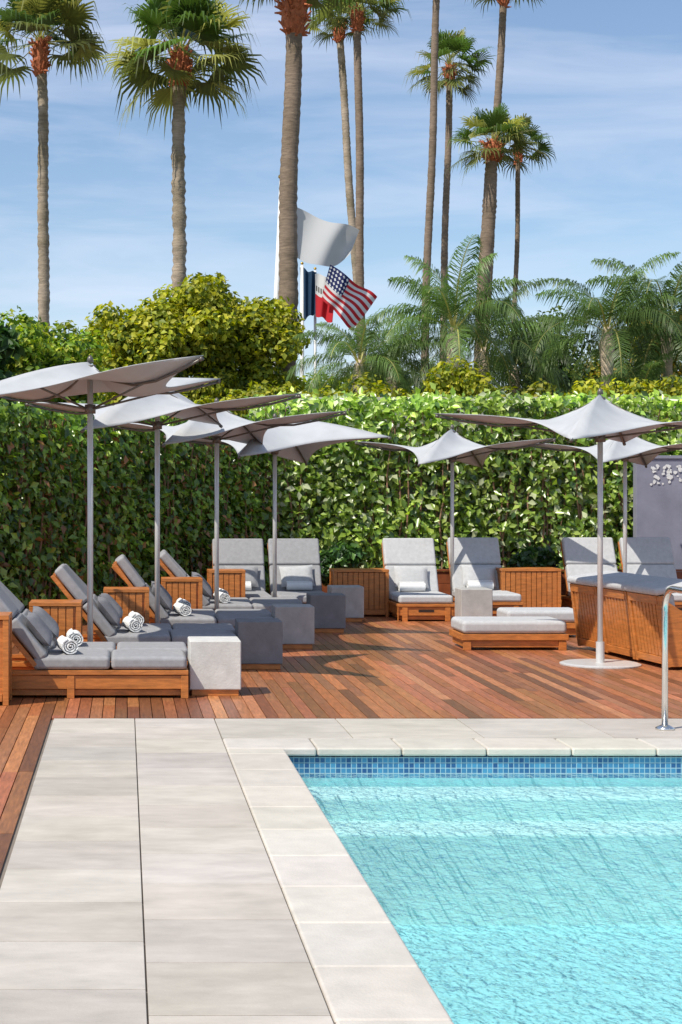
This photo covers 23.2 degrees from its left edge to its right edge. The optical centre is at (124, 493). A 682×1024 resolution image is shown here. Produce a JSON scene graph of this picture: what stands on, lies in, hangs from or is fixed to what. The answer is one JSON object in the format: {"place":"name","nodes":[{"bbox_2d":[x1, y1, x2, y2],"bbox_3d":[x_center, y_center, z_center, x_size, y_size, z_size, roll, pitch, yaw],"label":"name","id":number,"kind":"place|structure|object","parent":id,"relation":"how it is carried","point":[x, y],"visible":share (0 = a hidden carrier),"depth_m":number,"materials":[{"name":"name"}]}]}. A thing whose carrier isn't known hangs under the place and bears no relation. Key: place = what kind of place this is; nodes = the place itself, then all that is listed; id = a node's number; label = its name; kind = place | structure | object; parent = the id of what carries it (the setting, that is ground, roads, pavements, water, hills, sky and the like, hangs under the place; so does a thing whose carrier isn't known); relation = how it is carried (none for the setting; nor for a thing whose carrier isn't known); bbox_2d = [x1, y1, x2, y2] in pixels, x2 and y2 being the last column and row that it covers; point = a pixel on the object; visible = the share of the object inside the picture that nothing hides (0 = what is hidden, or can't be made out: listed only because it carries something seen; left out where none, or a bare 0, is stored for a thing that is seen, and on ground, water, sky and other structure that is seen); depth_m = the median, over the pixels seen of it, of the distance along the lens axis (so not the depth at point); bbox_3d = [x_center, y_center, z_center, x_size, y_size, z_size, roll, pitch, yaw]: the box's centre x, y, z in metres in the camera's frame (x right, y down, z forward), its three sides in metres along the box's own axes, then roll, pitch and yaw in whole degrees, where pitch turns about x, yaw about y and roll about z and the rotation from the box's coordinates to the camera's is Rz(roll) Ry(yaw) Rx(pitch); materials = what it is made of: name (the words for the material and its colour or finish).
{"place":"outdoors","nodes":[
{"label":"outdoors","id":0,"kind":"place"},
{"bbox_2d":[0,718,681,1023],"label":"stone paving","id":1,"kind":"structure","parent":0,"point":[139,883],"depth_m":6.97,"materials":[{"name":"stone"}]},
{"bbox_2d":[655,586,681,730],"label":"pool handrail","id":2,"kind":"object","parent":1,"relation":"on","point":[664,726],"visible":1,"depth_m":11.38,"materials":[{"name":"silver metal"}]},
{"bbox_2d":[0,614,681,873],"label":"wooden deck","id":3,"kind":"structure","parent":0,"point":[378,667],"depth_m":13.51,"materials":[{"name":"brown wood"}]},
{"bbox_2d":[0,612,11,705],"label":"wooden side table","id":4,"kind":"object","parent":3,"relation":"on","point":[5,657],"visible":1,"depth_m":12.66,"materials":[{"name":"brown wood"}]},
{"bbox_2d":[29,599,82,638],"bbox_3d":[-0.625,1.315,14.830,0.470,0.670,0.420,0,0,0],"label":"wooden side table","id":5,"kind":"object","parent":3,"relation":"on","point":[65,615],"visible":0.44,"depth_m":14.63,"materials":[{"name":"brown wood"}]},
{"bbox_2d":[0,587,187,698],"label":"sun lounger","id":6,"kind":"object","parent":3,"relation":"on","point":[69,668],"visible":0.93,"depth_m":13.12,"materials":[{"name":"grey fabric"}]},
{"bbox_2d":[0,581,188,687],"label":"sun lounger","id":7,"kind":"object","parent":3,"relation":"on","point":[50,622],"visible":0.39,"depth_m":14.04,"materials":[{"name":"grey fabric"}]},
{"bbox_2d":[0,355,220,641],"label":"patio umbrella","id":8,"kind":"object","parent":3,"relation":"on","point":[137,381],"visible":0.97,"depth_m":14.47,"materials":[{"name":"fabric"}]},
{"bbox_2d":[103,587,148,622],"bbox_3d":[0.015,1.315,16.860,0.470,0.670,0.420,0,0,0],"label":"wooden side table","id":9,"kind":"object","parent":3,"relation":"on","point":[128,600],"visible":0.48,"depth_m":16.66,"materials":[{"name":"brown wood"}]},
{"bbox_2d":[51,564,235,648],"bbox_3d":[0.080,1.166,15.490,1.950,0.967,0.680,0,0,0],"label":"sun lounger","id":10,"kind":"object","parent":3,"relation":"on","point":[106,619],"visible":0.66,"depth_m":15.19,"materials":[{"name":"grey fabric"}]},
{"bbox_2d":[66,564,234,639],"bbox_3d":[0.120,1.182,16.200,1.950,0.935,0.680,0,0,0],"label":"sun lounger","id":11,"kind":"object","parent":3,"relation":"on","point":[132,614],"visible":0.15,"depth_m":16.09,"materials":[{"name":"grey fabric"}]},
{"bbox_2d":[25,391,301,622],"bbox_3d":[0.330,0.239,16.630,2.239,2.819,2.239,0,0,-17],"label":"patio umbrella","id":12,"kind":"object","parent":3,"relation":"on","point":[176,405],"visible":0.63,"depth_m":16.34,"materials":[{"name":"fabric"}]},
{"bbox_2d":[161,577,202,608],"bbox_3d":[0.655,1.315,18.890,0.470,0.670,0.420,0,0,0],"label":"wooden side table","id":13,"kind":"object","parent":3,"relation":"on","point":[189,589],"visible":0.45,"depth_m":18.69,"materials":[{"name":"brown wood"}]},
{"bbox_2d":[93,554,272,633],"bbox_3d":[0.625,1.160,17.540,1.950,0.980,0.680,0,0,0],"label":"sun lounger","id":14,"kind":"object","parent":3,"relation":"on","point":[127,571],"visible":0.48,"depth_m":17.23,"materials":[{"name":"grey fabric"}]},
{"bbox_2d":[112,556,270,622],"bbox_3d":[0.665,1.181,18.250,1.950,0.938,0.680,0,0,0],"label":"sun lounger","id":15,"kind":"object","parent":3,"relation":"on","point":[224,611],"visible":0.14,"depth_m":18.13,"materials":[{"name":"grey fabric"}]},
{"bbox_2d":[188,636,240,695],"bbox_3d":[0.735,1.425,13.470,0.420,0.450,0.420,0,0,0],"label":"stone side table","id":16,"kind":"object","parent":3,"relation":"on","point":[214,665],"visible":0.99,"depth_m":13.26,"materials":[{"name":"grey stone"}]},
{"bbox_2d":[149,551,301,617],"bbox_3d":[1.170,1.175,19.590,1.950,0.950,0.680,0,0,0],"label":"sun lounger","id":17,"kind":"object","parent":3,"relation":"on","point":[225,602],"visible":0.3,"depth_m":19.28,"materials":[{"name":"grey fabric"}]},
{"bbox_2d":[207,569,245,596],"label":"wooden side table","id":18,"kind":"object","parent":3,"relation":"on","point":[232,582],"visible":0.48,"depth_m":20.72,"materials":[{"name":"brown wood"}]},
{"bbox_2d":[111,398,346,611],"bbox_3d":[1.050,0.280,18.680,2.197,2.739,2.196,0,0,-20],"label":"patio umbrella","id":19,"kind":"object","parent":3,"relation":"on","point":[235,428],"visible":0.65,"depth_m":18.50,"materials":[{"name":"fabric"}]},
{"bbox_2d":[161,550,301,602],"bbox_3d":[1.210,1.181,20.300,1.950,0.937,0.680,0,0,0],"label":"sun lounger","id":20,"kind":"object","parent":3,"relation":"on","point":[251,599],"visible":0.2,"depth_m":20.17,"materials":[{"name":"grey fabric"}]},
{"bbox_2d":[212,539,271,598],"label":"sun lounger","id":21,"kind":"object","parent":3,"relation":"on","point":[247,555],"visible":0.32,"depth_m":22.25,"materials":[{"name":"grey fabric"}]},
{"bbox_2d":[235,618,282,668],"bbox_3d":[1.265,1.425,15.470,0.420,0.450,0.420,0,0,0],"label":"stone side table","id":22,"kind":"object","parent":3,"relation":"on","point":[261,639],"visible":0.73,"depth_m":15.26,"materials":[{"name":"grey stone"}]},
{"bbox_2d":[164,413,390,596],"bbox_3d":[1.900,0.320,20.700,2.126,2.659,2.126,0,0,-23],"label":"patio umbrella","id":23,"kind":"object","parent":3,"relation":"on","point":[302,443],"visible":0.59,"depth_m":20.32,"materials":[{"name":"fabric"}]},
{"bbox_2d":[271,604,313,648],"bbox_3d":[1.795,1.425,17.470,0.420,0.450,0.420,0,0,0],"label":"stone side table","id":24,"kind":"object","parent":3,"relation":"on","point":[297,620],"visible":0.69,"depth_m":17.26,"materials":[{"name":"grey stone"}]},
{"bbox_2d":[267,539,324,603],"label":"sun lounger","id":25,"kind":"object","parent":3,"relation":"on","point":[298,570],"visible":0.5,"depth_m":22.22,"materials":[{"name":"grey fabric"}]},
{"bbox_2d":[306,593,345,632],"bbox_3d":[2.395,1.425,19.470,0.420,0.450,0.420,0,0,0],"label":"stone side table","id":26,"kind":"object","parent":3,"relation":"on","point":[329,612],"visible":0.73,"depth_m":19.26,"materials":[{"name":"grey stone"}]},
{"bbox_2d":[320,540,366,586],"bbox_3d":[2.982,1.156,22.918,0.774,0.999,0.588,0,0,22],"label":"potted shrub","id":27,"kind":"object","parent":3,"relation":"on","point":[341,555],"visible":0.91,"depth_m":22.79,"materials":[{"name":"green plant"}]},
{"bbox_2d":[327,585,363,621],"bbox_3d":[2.850,1.425,21.100,0.420,0.450,0.420,0,0,0],"label":"stone side table","id":28,"kind":"object","parent":3,"relation":"on","point":[354,594],"visible":0.72,"depth_m":20.89,"materials":[{"name":"grey stone"}]},
{"bbox_2d":[329,568,388,616],"bbox_3d":[3.150,1.335,21.975,0.740,0.630,0.450,0,0,0],"label":"slatted wooden planter","id":29,"kind":"object","parent":3,"relation":"on","point":[374,582],"visible":0.65,"depth_m":21.76,"materials":[{"name":"brown wood"}]},
{"bbox_2d":[381,538,454,621],"bbox_3d":[3.870,1.133,21.750,0.740,1.034,1.600,0,0,0],"label":"sun lounger","id":30,"kind":"object","parent":3,"relation":"on","point":[414,592],"visible":0.89,"depth_m":21.90,"materials":[{"name":"grey fabric"}]},
{"bbox_2d":[354,424,555,595],"bbox_3d":[4.480,0.354,22.350,2.014,2.589,2.014,0,0,-16],"label":"patio umbrella","id":31,"kind":"object","parent":3,"relation":"on","point":[451,446],"visible":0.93,"depth_m":22.17,"materials":[{"name":"fabric"}]},
{"bbox_2d":[244,382,681,589],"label":"vine covered hedge","id":32,"kind":"object","parent":3,"relation":"on","point":[367,500],"visible":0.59,"depth_m":24.39,"materials":[{"name":"green plant"}]},
{"bbox_2d":[455,587,492,615],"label":"stone side table","id":33,"kind":"object","parent":3,"relation":"on","point":[473,601],"visible":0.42,"depth_m":20.55,"materials":[{"name":"grey stone"}]},
{"bbox_2d":[269,569,681,595],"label":"wooden planter trough","id":34,"kind":"object","parent":3,"relation":"on","point":[443,576],"visible":0.01,"depth_m":23.30,"materials":[{"name":"brown wood"}]},
{"bbox_2d":[446,538,523,615],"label":"sun lounger","id":35,"kind":"object","parent":3,"relation":"on","point":[477,561],"visible":0.65,"depth_m":22.34,"materials":[{"name":"grey fabric"}]},
{"bbox_2d":[449,616,568,649],"bbox_3d":[4.090,1.495,17.440,1.120,0.310,0.680,0,0,0],"label":"cushioned ottoman","id":36,"kind":"object","parent":3,"relation":"on","point":[467,632],"visible":1,"depth_m":17.11,"materials":[{"name":"grey fabric"}]},
{"bbox_2d":[496,567,560,606],"bbox_3d":[5.480,1.335,22.225,0.800,0.630,0.450,0,0,0],"label":"slatted wooden planter","id":37,"kind":"object","parent":3,"relation":"on","point":[536,586],"visible":0.58,"depth_m":22.01,"materials":[{"name":"brown wood"}]},
{"bbox_2d":[507,544,562,567],"bbox_3d":[5.740,1.186,22.991,0.766,0.942,0.584,0,0,-26],"label":"potted shrub","id":38,"kind":"object","parent":37,"relation":"in","point":[543,556],"visible":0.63,"depth_m":22.87,"materials":[{"name":"green plant"}]},
{"bbox_2d":[497,607,576,637],"bbox_3d":[4.800,1.495,18.900,0.900,0.310,0.600,0,0,0],"label":"cushioned ottoman","id":39,"kind":"object","parent":3,"relation":"on","point":[566,614],"visible":0.33,"depth_m":18.63,"materials":[{"name":"grey fabric"}]},
{"bbox_2d":[434,388,681,668],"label":"patio umbrella","id":40,"kind":"object","parent":3,"relation":"on","point":[600,419],"visible":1,"depth_m":15.62,"materials":[{"name":"fabric"}]},
{"bbox_2d":[560,537,617,607],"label":"sun lounger","id":41,"kind":"object","parent":3,"relation":"on","point":[579,555],"visible":0.27,"depth_m":22.51,"materials":[{"name":"grey fabric"}]},
{"bbox_2d":[567,571,632,651],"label":"slatted back lounger","id":42,"kind":"object","parent":3,"relation":"on","point":[583,589],"visible":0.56,"depth_m":17.04,"materials":[{"name":"brown wood"}]},
{"bbox_2d":[527,437,681,572],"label":"patio umbrella","id":43,"kind":"object","parent":3,"relation":"on","point":[638,450],"visible":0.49,"depth_m":22.15,"materials":[{"name":"fabric"}]},
{"bbox_2d":[594,574,665,658],"bbox_3d":[5.834,1.224,16.376,2.063,0.800,0.728,0,0,-6],"label":"slatted back lounger","id":44,"kind":"object","parent":3,"relation":"on","point":[617,632],"visible":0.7,"depth_m":16.23,"materials":[{"name":"brown wood"}]},
{"bbox_2d":[618,537,681,610],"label":"sun lounger","id":45,"kind":"object","parent":3,"relation":"on","point":[651,556],"visible":0.33,"depth_m":22.50,"materials":[{"name":"grey fabric"}]},
{"bbox_2d":[624,578,681,667],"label":"slatted back lounger","id":46,"kind":"object","parent":3,"relation":"on","point":[645,599],"visible":0.91,"depth_m":15.42,"materials":[{"name":"brown wood"}]},
{"bbox_2d":[633,456,681,568],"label":"slate blue wall","id":47,"kind":"structure","parent":3,"relation":"on","point":[657,510],"depth_m":23.95,"materials":[{"name":"paint"}]},
{"bbox_2d":[650,464,681,485],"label":"white mural motif","id":48,"kind":"object","parent":47,"relation":"attached to","point":[668,475],"visible":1,"depth_m":23.94,"materials":[{"name":"paint"}]},
{"bbox_2d":[0,0,681,388],"label":"sky","id":49,"kind":"structure","parent":0,"point":[602,79],"materials":[{"name":"blue"}]},
{"bbox_2d":[296,368,386,393],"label":"olive tree","id":50,"kind":"object","parent":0,"point":[340,388],"visible":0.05,"depth_m":39.61,"materials":[{"name":"green plant"}]},
{"bbox_2d":[367,362,472,394],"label":"olive tree","id":51,"kind":"object","parent":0,"point":[408,379],"visible":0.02,"depth_m":40.54,"materials":[{"name":"green plant"}]},
{"bbox_2d":[288,756,681,756],"bbox_3d":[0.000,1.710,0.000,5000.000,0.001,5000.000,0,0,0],"label":"ground","id":52,"kind":"structure","parent":0,"point":[484,756],"depth_m":10.60,"materials":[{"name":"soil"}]},
{"bbox_2d":[0,323,25,415],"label":"magnolia tree","id":53,"kind":"object","parent":52,"relation":"on","point":[9,344],"visible":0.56,"depth_m":26.54,"materials":[{"name":"green plant"}]},
{"bbox_2d":[0,305,60,412],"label":"ficus tree","id":54,"kind":"object","parent":52,"relation":"on","point":[30,338],"visible":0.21,"depth_m":28.52,"materials":[{"name":"green plant"}]},
{"bbox_2d":[0,0,108,332],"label":"fan palm tree","id":55,"kind":"object","parent":52,"relation":"on","point":[44,17],"visible":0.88,"depth_m":44.82,"materials":[{"name":"green plant"}]},
{"bbox_2d":[36,320,114,415],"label":"ficus tree","id":56,"kind":"object","parent":52,"relation":"on","point":[74,345],"visible":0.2,"depth_m":29.65,"materials":[{"name":"green plant"}]},
{"bbox_2d":[82,296,188,420],"bbox_3d":[0.227,-1.297,35.512,2.344,6.005,2.757,0,0,0],"label":"ficus tree","id":57,"kind":"object","parent":52,"relation":"on","point":[134,337],"visible":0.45,"depth_m":34.71,"materials":[{"name":"green plant"}]},
{"bbox_2d":[0,396,279,620],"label":"vine covered hedge","id":58,"kind":"object","parent":52,"relation":"on","point":[43,495],"visible":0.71,"depth_m":21.52,"materials":[{"name":"green plant"}]},
{"bbox_2d":[92,0,266,294],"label":"fan palm tree","id":59,"kind":"object","parent":52,"relation":"on","point":[203,23],"visible":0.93,"depth_m":41.76,"materials":[{"name":"green plant"}]},
{"bbox_2d":[134,272,242,404],"bbox_3d":[1.284,-1.565,35.982,2.670,6.541,2.881,0,0,0],"label":"ficus tree","id":60,"kind":"object","parent":52,"relation":"on","point":[206,338],"visible":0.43,"depth_m":35.21,"materials":[{"name":"green plant"}]},
{"bbox_2d":[177,389,248,417],"bbox_3d":[1.311,-0.033,26.124,1.532,3.370,1.278,0,0,0],"label":"flowering shrub","id":61,"kind":"object","parent":52,"relation":"on","point":[230,396],"visible":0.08,"depth_m":25.95,"materials":[{"name":"green plant"}]},
{"bbox_2d":[188,272,310,395],"bbox_3d":[2.727,-1.638,36.970,3.073,6.686,3.048,0,0,0],"label":"ficus tree","id":62,"kind":"object","parent":52,"relation":"on","point":[265,332],"visible":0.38,"depth_m":36.14,"materials":[{"name":"green plant"}]},
{"bbox_2d":[239,379,302,418],"bbox_3d":[2.356,-0.082,26.059,2.093,3.469,1.215,0,0,0],"label":"flowering shrub","id":63,"kind":"object","parent":52,"relation":"on","point":[259,389],"visible":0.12,"depth_m":26.07,"materials":[{"name":"green plant"}]},
{"bbox_2d":[274,175,279,363],"bbox_3d":[3.630,-3.093,40.000,0.601,9.494,0.182,0,0,0],"label":"flagpole","id":64,"kind":"object","parent":52,"relation":"on","point":[276,284],"visible":0.16,"depth_m":39.95,"materials":[{"name":"white metal"}]},
{"bbox_2d":[237,0,375,380],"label":"fan palm tree","id":65,"kind":"object","parent":52,"relation":"on","point":[295,16],"visible":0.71,"depth_m":37.76,"materials":[{"name":"brown plant"}]},
{"bbox_2d":[300,262,333,380],"bbox_3d":[4.666,-1.995,39.599,0.923,7.290,0.238,0,0,37],"label":"flagpole with state flags","id":66,"kind":"object","parent":52,"relation":"on","point":[312,285],"visible":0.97,"depth_m":39.73,"materials":[{"name":"multicoloured fabric"}]},
{"bbox_2d":[295,208,358,375],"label":"flagpole with white flag","id":67,"kind":"object","parent":52,"relation":"on","point":[322,242],"visible":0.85,"depth_m":40.19,"materials":[{"name":"fabric"}]},
{"bbox_2d":[300,385,356,396],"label":"flowering shrub","id":68,"kind":"object","parent":52,"relation":"on","point":[323,392],"visible":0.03,"depth_m":26.09,"materials":[{"name":"green plant"}]},
{"bbox_2d":[306,1,379,283],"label":"fan palm tree","id":69,"kind":"object","parent":52,"relation":"on","point":[340,37],"visible":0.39,"depth_m":74.88,"materials":[{"name":"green plant"}]},
{"bbox_2d":[314,265,376,372],"bbox_3d":[5.196,-1.945,39.384,1.664,7.190,0.592,0,0,32],"label":"flagpole with us flag","id":70,"kind":"object","parent":52,"relation":"on","point":[347,300],"visible":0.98,"depth_m":39.25,"materials":[{"name":"multicoloured fabric"}]},
{"bbox_2d":[286,313,421,393],"bbox_3d":[4.247,-0.797,30.061,2.519,4.996,2.811,0,0,0],"label":"feather palm tree","id":71,"kind":"object","parent":52,"relation":"on","point":[358,368],"visible":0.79,"depth_m":29.80,"materials":[{"name":"green plant"}]},
{"bbox_2d":[311,0,411,364],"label":"fan palm tree","id":72,"kind":"object","parent":52,"relation":"on","point":[356,18],"visible":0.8,"depth_m":71.94,"materials":[{"name":"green plant"}]},
{"bbox_2d":[345,372,415,396],"bbox_3d":[4.391,-0.143,26.082,1.527,3.591,1.360,0,0,-25],"label":"flowering shrub","id":73,"kind":"object","parent":52,"relation":"on","point":[377,389],"visible":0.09,"depth_m":26.03,"materials":[{"name":"green plant"}]},
{"bbox_2d":[317,319,445,395],"bbox_3d":[5.248,-0.933,33.003,2.817,5.269,2.427,0,0,0],"label":"feather palm tree","id":74,"kind":"object","parent":52,"relation":"on","point":[416,377],"visible":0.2,"depth_m":32.71,"materials":[{"name":"green plant"}]},
{"bbox_2d":[421,0,439,376],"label":"fan palm tree","id":75,"kind":"object","parent":52,"relation":"on","point":[430,193],"visible":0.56,"depth_m":59.98,"materials":[{"name":"brown plant"}]},
{"bbox_2d":[401,27,494,359],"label":"fan palm tree","id":76,"kind":"object","parent":52,"relation":"on","point":[454,43],"visible":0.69,"depth_m":77.84,"materials":[{"name":"green plant"}]},
{"bbox_2d":[223,738,681,1023],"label":"swimming pool","id":77,"kind":"structure","parent":52,"relation":"in","point":[481,890],"depth_m":9.80,"materials":[{"name":"liquid"}]},
{"bbox_2d":[420,355,500,396],"bbox_3d":[5.310,-0.282,26.215,1.747,3.868,1.121,0,0,0],"label":"flowering shrub","id":78,"kind":"object","parent":52,"relation":"on","point":[468,380],"visible":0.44,"depth_m":26.04,"materials":[{"name":"green plant"}]},
{"bbox_2d":[365,234,563,388],"bbox_3d":[6.180,-1.424,29.960,3.599,6.250,3.157,0,0,19],"label":"feather palm tree","id":79,"kind":"object","parent":52,"relation":"on","point":[454,343],"visible":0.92,"depth_m":29.76,"materials":[{"name":"green plant"}]},
{"bbox_2d":[396,278,565,394],"bbox_3d":[7.072,-1.320,33.128,3.472,6.043,3.687,0,0,0],"label":"feather palm tree","id":80,"kind":"object","parent":52,"relation":"on","point":[514,341],"visible":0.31,"depth_m":32.62,"materials":[{"name":"green plant"}]},
{"bbox_2d":[444,102,537,363],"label":"fan palm tree","id":81,"kind":"object","parent":52,"relation":"on","point":[492,152],"visible":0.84,"depth_m":67.67,"materials":[{"name":"green plant"}]},
{"bbox_2d":[464,0,545,344],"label":"fan palm tree","id":82,"kind":"object","parent":52,"relation":"on","point":[503,5],"visible":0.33,"depth_m":69.79,"materials":[{"name":"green plant"}]},
{"bbox_2d":[461,317,576,394],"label":"feather palm tree","id":83,"kind":"object","parent":52,"relation":"on","point":[561,380],"visible":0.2,"depth_m":33.69,"materials":[{"name":"green plant"}]},
{"bbox_2d":[489,113,555,331],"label":"fan palm tree","id":84,"kind":"object","parent":52,"relation":"on","point":[535,136],"visible":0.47,"depth_m":69.90,"materials":[{"name":"green plant"}]},
{"bbox_2d":[495,378,572,396],"bbox_3d":[6.480,-0.097,26.381,1.884,3.499,1.090,0,0,0],"label":"flowering shrub","id":85,"kind":"object","parent":52,"relation":"on","point":[536,388],"visible":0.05,"depth_m":26.17,"materials":[{"name":"green plant"}]},
{"bbox_2d":[523,252,681,392],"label":"feather palm tree","id":86,"kind":"object","parent":52,"relation":"on","point":[607,349],"visible":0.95,"depth_m":29.79,"materials":[{"name":"green plant"}]},
{"bbox_2d":[569,378,658,396],"bbox_3d":[7.680,-0.106,26.107,1.804,3.517,1.289,0,0,26],"label":"flowering shrub","id":87,"kind":"object","parent":52,"relation":"on","point":[582,387],"visible":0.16,"depth_m":26.09,"materials":[{"name":"green plant"}]},
{"bbox_2d":[565,257,681,393],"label":"feather palm tree","id":88,"kind":"object","parent":52,"relation":"on","point":[644,285],"visible":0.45,"depth_m":30.68,"materials":[{"name":"green plant"}]},
{"bbox_2d":[590,350,681,388],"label":"feather palm tree","id":89,"kind":"object","parent":52,"relation":"on","point":[656,365],"visible":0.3,"depth_m":29.80,"materials":[{"name":"green plant"}]},
{"bbox_2d":[627,375,681,396],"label":"flowering shrub","id":90,"kind":"object","parent":52,"relation":"on","point":[674,390],"visible":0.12,"depth_m":26.17,"materials":[{"name":"green plant"}]},
{"bbox_2d":[498,305,598,396],"bbox_3d":[9.775,-1.355,37.954,2.393,6.120,2.548,0,0,0],"label":"olive tree","id":91,"kind":"object","parent":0,"point":[567,369],"visible":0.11,"depth_m":37.49,"materials":[{"name":"green plant"}]},
{"bbox_2d":[560,358,620,388],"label":"olive tree","id":92,"kind":"object","parent":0,"point":[595,370],"visible":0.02,"depth_m":40.16,"materials":[{"name":"green plant"}]},
{"bbox_2d":[587,307,681,388],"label":"olive tree","id":93,"kind":"object","parent":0,"point":[674,368],"visible":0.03,"depth_m":37.58,"materials":[{"name":"green plant"}]}
]}

